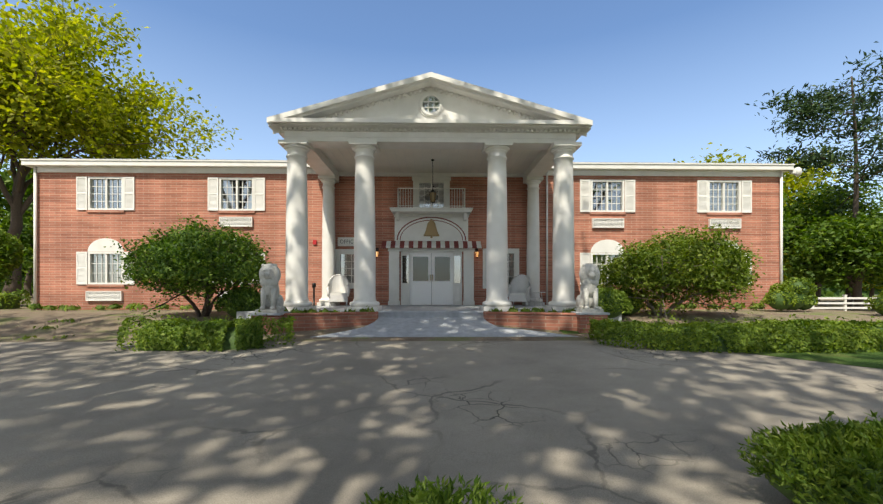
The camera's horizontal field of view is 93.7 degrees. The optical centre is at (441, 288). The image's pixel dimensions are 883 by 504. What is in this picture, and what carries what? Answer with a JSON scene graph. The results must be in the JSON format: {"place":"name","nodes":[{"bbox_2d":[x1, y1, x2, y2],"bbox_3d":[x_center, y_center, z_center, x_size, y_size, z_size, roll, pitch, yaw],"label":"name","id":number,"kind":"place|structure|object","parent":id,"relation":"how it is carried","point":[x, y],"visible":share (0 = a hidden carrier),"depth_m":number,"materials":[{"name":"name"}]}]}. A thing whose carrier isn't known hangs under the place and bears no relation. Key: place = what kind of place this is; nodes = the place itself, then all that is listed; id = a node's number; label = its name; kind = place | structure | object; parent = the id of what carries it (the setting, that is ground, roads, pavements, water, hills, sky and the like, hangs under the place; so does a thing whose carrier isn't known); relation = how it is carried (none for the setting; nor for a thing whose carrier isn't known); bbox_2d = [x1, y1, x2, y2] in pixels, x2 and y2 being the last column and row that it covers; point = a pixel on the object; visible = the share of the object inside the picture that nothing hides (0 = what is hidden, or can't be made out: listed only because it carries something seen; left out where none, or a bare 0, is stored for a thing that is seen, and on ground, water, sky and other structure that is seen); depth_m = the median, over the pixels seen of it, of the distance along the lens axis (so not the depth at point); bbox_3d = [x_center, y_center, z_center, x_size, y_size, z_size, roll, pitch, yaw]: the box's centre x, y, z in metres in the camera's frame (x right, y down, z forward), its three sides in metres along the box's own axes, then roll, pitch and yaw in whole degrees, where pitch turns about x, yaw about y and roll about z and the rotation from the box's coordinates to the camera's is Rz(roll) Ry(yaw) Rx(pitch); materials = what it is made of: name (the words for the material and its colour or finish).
{"place":"outdoors","nodes":[
{"label":"outdoors","id":0,"kind":"place"},
{"bbox_2d":[0,203,32,280],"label":"tree","id":1,"kind":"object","parent":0,"point":[26,233],"depth_m":35.63,"materials":[{"name":"green plant"}]},
{"bbox_2d":[0,340,882,503],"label":"driveway asphalt","id":2,"kind":"structure","parent":0,"point":[530,422],"depth_m":4.36,"materials":[{"name":"grey asphalt"}]},
{"bbox_2d":[0,294,882,368],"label":"ground","id":3,"kind":"structure","parent":0,"point":[97,326],"depth_m":11.98,"materials":[{"name":"soil"}]},
{"bbox_2d":[0,229,23,274],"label":"round tree","id":4,"kind":"object","parent":3,"relation":"on","point":[16,265],"visible":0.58,"depth_m":18.87,"materials":[{"name":"green plant"}]},
{"bbox_2d":[0,234,30,289],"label":"round tree","id":5,"kind":"object","parent":3,"relation":"on","point":[3,277],"visible":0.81,"depth_m":18.26,"materials":[{"name":"green plant"}]},
{"bbox_2d":[0,289,31,309],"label":"hedge","id":6,"kind":"object","parent":3,"relation":"on","point":[25,292],"depth_m":16.59,"materials":[{"name":"green plant"}]},
{"bbox_2d":[0,156,53,295],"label":"tree","id":7,"kind":"object","parent":3,"relation":"on","point":[8,183],"depth_m":44.40,"materials":[{"name":"green plant"}]},
{"bbox_2d":[11,318,150,339],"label":"weeds","id":8,"kind":"object","parent":3,"relation":"on","point":[72,320],"visible":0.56,"depth_m":10.90,"materials":[{"name":"green plant"}]},
{"bbox_2d":[0,0,241,298],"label":"tree","id":9,"kind":"object","parent":3,"relation":"on","point":[91,80],"depth_m":27.78,"materials":[{"name":"green plant"}]},
{"bbox_2d":[104,213,270,322],"bbox_3d":[-7.344,-0.586,12.605,4.951,3.174,4.404,0,0,-1],"label":"ornamental tree","id":10,"kind":"object","parent":3,"relation":"on","point":[185,254],"depth_m":11.57,"materials":[{"name":"green plant"}]},
{"bbox_2d":[115,309,295,351],"bbox_3d":[-4.918,0.846,8.781,3.604,0.813,1.708,0,0,-1],"label":"hedge","id":11,"kind":"object","parent":3,"relation":"on","point":[163,332],"depth_m":8.25,"materials":[{"name":"green plant"}]},
{"bbox_2d":[214,286,260,317],"bbox_3d":[-5.921,0.391,12.176,1.360,0.953,1.192,0,0,-1],"label":"shrub","id":12,"kind":"object","parent":3,"relation":"on","point":[239,303],"depth_m":11.82,"materials":[{"name":"green plant"}]},
{"bbox_2d":[28,302,787,312],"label":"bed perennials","id":13,"kind":"object","parent":3,"relation":"on","point":[139,306],"visible":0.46,"depth_m":15.14,"materials":[{"name":"green plant"}]},
{"bbox_2d":[765,281,816,309],"bbox_3d":[12.483,0.250,14.762,1.470,1.025,1.189,0,0,-1],"label":"shrub","id":14,"kind":"object","parent":13,"relation":"on","point":[807,299],"depth_m":14.40,"materials":[{"name":"green plant"}]},
{"bbox_2d":[782,277,816,293],"bbox_3d":[12.596,-0.068,14.566,1.131,0.697,0.754,0,0,-1],"label":"shrub","id":15,"kind":"object","parent":14,"relation":"on","point":[804,280],"depth_m":14.35,"materials":[{"name":"green plant"}]},
{"bbox_2d":[20,158,801,309],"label":"building","id":16,"kind":"structure","parent":3,"relation":"on","point":[83,209],"depth_m":16.18,"materials":[{"name":"brick"}]},
{"bbox_2d":[335,176,518,304],"bbox_3d":[-0.561,-1.919,16.129,7.260,5.140,1.280,0,0,-1],"label":"entrance doorway","id":17,"kind":"structure","parent":16,"relation":"attached to","point":[431,242],"depth_m":16.22,"materials":[{"name":"white paint"}]},
{"bbox_2d":[376,248,478,257],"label":"wall lanterns","id":18,"kind":"object","parent":17,"relation":"attached to","point":[476,252],"depth_m":16.08,"materials":[{"name":"glass"}]},
{"bbox_2d":[248,311,609,333],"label":"brick planters","id":19,"kind":"object","parent":3,"relation":"on","point":[573,321],"visible":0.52,"depth_m":11.10,"materials":[{"name":"brick"}]},
{"bbox_2d":[255,263,284,312],"bbox_3d":[-4.479,-0.018,10.854,0.623,1.278,0.876,0,0,-1],"label":"lion statue","id":20,"kind":"object","parent":19,"relation":"on","point":[272,300],"visible":1,"depth_m":10.60,"materials":[{"name":"stone"}]},
{"bbox_2d":[575,263,603,312],"bbox_3d":[3.926,-0.024,11.028,0.630,1.289,0.864,0,0,-1],"label":"lion statue","id":21,"kind":"object","parent":19,"relation":"on","point":[587,297],"visible":1,"depth_m":10.78,"materials":[{"name":"stone"}]},
{"bbox_2d":[237,305,621,336],"bbox_3d":[-0.327,0.976,13.148,11.000,0.650,6.250,0,0,-1],"label":"porch and steps","id":22,"kind":"object","parent":3,"relation":"on","point":[430,321],"visible":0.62,"depth_m":11.10,"materials":[{"name":"concrete"}]},
{"bbox_2d":[312,283,315,305],"bbox_3d":[-4.617,0.221,14.982,0.220,0.860,0.220,0,0,-1],"label":"ash post","id":23,"kind":"object","parent":22,"relation":"on","point":[313,285],"visible":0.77,"depth_m":14.95,"materials":[{"name":"black metal"}]},
{"bbox_2d":[326,274,349,306],"bbox_3d":[-3.826,0.053,15.352,0.850,1.196,0.717,0,0,-13],"label":"wicker chair","id":24,"kind":"object","parent":22,"relation":"on","point":[338,289],"visible":1,"depth_m":15.54,"materials":[{"name":"white wicker"}]},
{"bbox_2d":[267,72,592,310],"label":"portico","id":25,"kind":"structure","parent":22,"relation":"on","point":[415,125],"depth_m":12.01,"materials":[{"name":"white paint"}]},
{"bbox_2d":[429,159,435,203],"bbox_3d":[-0.305,-3.734,14.474,0.259,1.569,0.224,0,0,-1],"label":"hanging lantern","id":26,"kind":"object","parent":25,"relation":"hanging from","point":[432,193],"visible":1,"depth_m":14.43,"materials":[{"name":"black metal"}]},
{"bbox_2d":[508,274,530,305],"bbox_3d":[2.925,0.053,15.497,0.850,1.196,0.717,0,0,24],"label":"wicker chair","id":27,"kind":"object","parent":22,"relation":"on","point":[519,288],"visible":0.96,"depth_m":15.64,"materials":[{"name":"white wicker"}]},
{"bbox_2d":[532,292,545,305],"bbox_3d":[3.608,0.387,15.308,0.480,0.532,0.480,0,0,-1],"label":"side table","id":28,"kind":"object","parent":22,"relation":"on","point":[539,300],"visible":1,"depth_m":15.21,"materials":[{"name":"white paint"}]},
{"bbox_2d":[0,270,882,295],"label":"bushes","id":29,"kind":"object","parent":3,"relation":"on","point":[826,293],"depth_m":77.48,"materials":[{"name":"green plant"}]},
{"bbox_2d":[598,287,633,317],"bbox_3d":[4.875,0.445,12.150,1.664,0.987,1.356,0,0,-1],"label":"shrub","id":30,"kind":"object","parent":3,"relation":"on","point":[615,298],"depth_m":11.74,"materials":[{"name":"green plant"}]},
{"bbox_2d":[617,288,645,314],"bbox_3d":[5.754,0.395,13.019,1.373,0.868,1.128,0,0,-1],"label":"shrub","id":31,"kind":"object","parent":3,"relation":"on","point":[639,305],"depth_m":12.67,"materials":[{"name":"green plant"}]},
{"bbox_2d":[597,221,770,322],"bbox_3d":[7.124,-0.325,12.846,5.601,3.242,4.798,0,0,-1],"label":"ornamental tree","id":32,"kind":"object","parent":3,"relation":"on","point":[644,254],"depth_m":11.94,"materials":[{"name":"green plant"}]},
{"bbox_2d":[584,312,882,353],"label":"hedge","id":33,"kind":"object","parent":3,"relation":"on","point":[835,330],"depth_m":8.19,"materials":[{"name":"green plant"}]},
{"bbox_2d":[673,142,798,202],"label":"tree","id":34,"kind":"object","parent":3,"relation":"on","point":[722,158],"visible":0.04,"depth_m":43.98,"materials":[{"name":"green plant"}]},
{"bbox_2d":[759,283,797,309],"bbox_3d":[11.985,0.269,14.629,1.122,0.970,1.048,0,0,-1],"label":"shrub","id":35,"kind":"object","parent":3,"relation":"on","point":[765,299],"depth_m":14.45,"materials":[{"name":"green plant"}]},
{"bbox_2d":[799,291,817,309],"bbox_3d":[12.946,0.314,14.831,1.037,0.924,0.802,0,0,-1],"label":"shrub","id":36,"kind":"object","parent":3,"relation":"on","point":[816,299],"depth_m":14.63,"materials":[{"name":"green plant"}]},
{"bbox_2d":[744,41,882,306],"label":"pine","id":37,"kind":"object","parent":3,"relation":"on","point":[808,106],"depth_m":27.64,"materials":[{"name":"green plant"}]},
{"bbox_2d":[770,149,872,216],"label":"tree","id":38,"kind":"object","parent":3,"relation":"on","point":[788,181],"depth_m":40.15,"materials":[{"name":"green plant"}]},
{"bbox_2d":[765,446,882,503],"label":"bush","id":39,"kind":"object","parent":3,"relation":"on","point":[786,493],"visible":0.06,"depth_m":2.41,"materials":[{"name":"green plant"}]},
{"bbox_2d":[736,410,882,503],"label":"bush sprays","id":40,"kind":"object","parent":39,"relation":"on","point":[838,438],"visible":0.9,"depth_m":2.46,"materials":[{"name":"green plant"}]},
{"bbox_2d":[783,203,882,310],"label":"tree","id":41,"kind":"object","parent":3,"relation":"on","point":[830,257],"depth_m":25.09,"materials":[{"name":"green plant"}]},
{"bbox_2d":[783,174,882,304],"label":"tree","id":42,"kind":"object","parent":3,"relation":"on","point":[800,208],"depth_m":32.35,"materials":[{"name":"green plant"}]},
{"bbox_2d":[811,295,876,311],"bbox_3d":[28.408,0.735,23.488,22.660,1.416,0.170,0,0,-1],"label":"white rail fence","id":43,"kind":"object","parent":3,"relation":"on","point":[844,302],"visible":0.31,"depth_m":23.28,"materials":[{"name":"paint"}]},
{"bbox_2d":[864,293,882,314],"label":"shrub","id":44,"kind":"object","parent":3,"relation":"on","point":[872,304],"depth_m":12.81,"materials":[{"name":"green plant"}]},
{"bbox_2d":[0,0,882,214],"label":"sky","id":45,"kind":"structure","parent":0,"point":[656,80],"materials":[{"name":"blue"}]},
{"bbox_2d":[560,327,882,368],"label":"lawn","id":46,"kind":"structure","parent":0,"point":[870,359],"depth_m":7.52,"materials":[{"name":"green plant"}]},
{"bbox_2d":[783,246,802,282],"bbox_3d":[23.930,-2.208,34.451,14.258,7.564,12.750,0,0,-1],"label":"tree","id":47,"kind":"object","parent":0,"point":[786,266],"depth_m":32.78,"materials":[{"name":"green plant"}]},
{"bbox_2d":[783,185,821,250],"bbox_3d":[19.931,-2.896,29.281,9.952,9.036,9.609,0,0,-1],"label":"tree","id":48,"kind":"object","parent":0,"point":[791,225],"depth_m":26.80,"materials":[{"name":"green plant"}]},
{"bbox_2d":[783,218,880,290],"bbox_3d":[31.722,-2.751,36.772,16.014,8.678,13.068,0,0,-1],"label":"tree","id":49,"kind":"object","parent":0,"point":[811,259],"depth_m":34.00,"materials":[{"name":"green plant"}]},
{"bbox_2d":[844,204,882,300],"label":"tree","id":50,"kind":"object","parent":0,"point":[877,287],"depth_m":36.58,"materials":[{"name":"green plant"}]},
{"bbox_2d":[844,176,882,212],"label":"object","id":51,"kind":"object","parent":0,"point":[876,188],"depth_m":38.89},
{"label":"bush","id":52,"kind":"object","parent":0,"visible":0},
{"bbox_2d":[359,473,542,503],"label":"bush sprays","id":53,"kind":"object","parent":52,"relation":"on","point":[433,494],"visible":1,"depth_m":1.92,"materials":[{"name":"green plant"}]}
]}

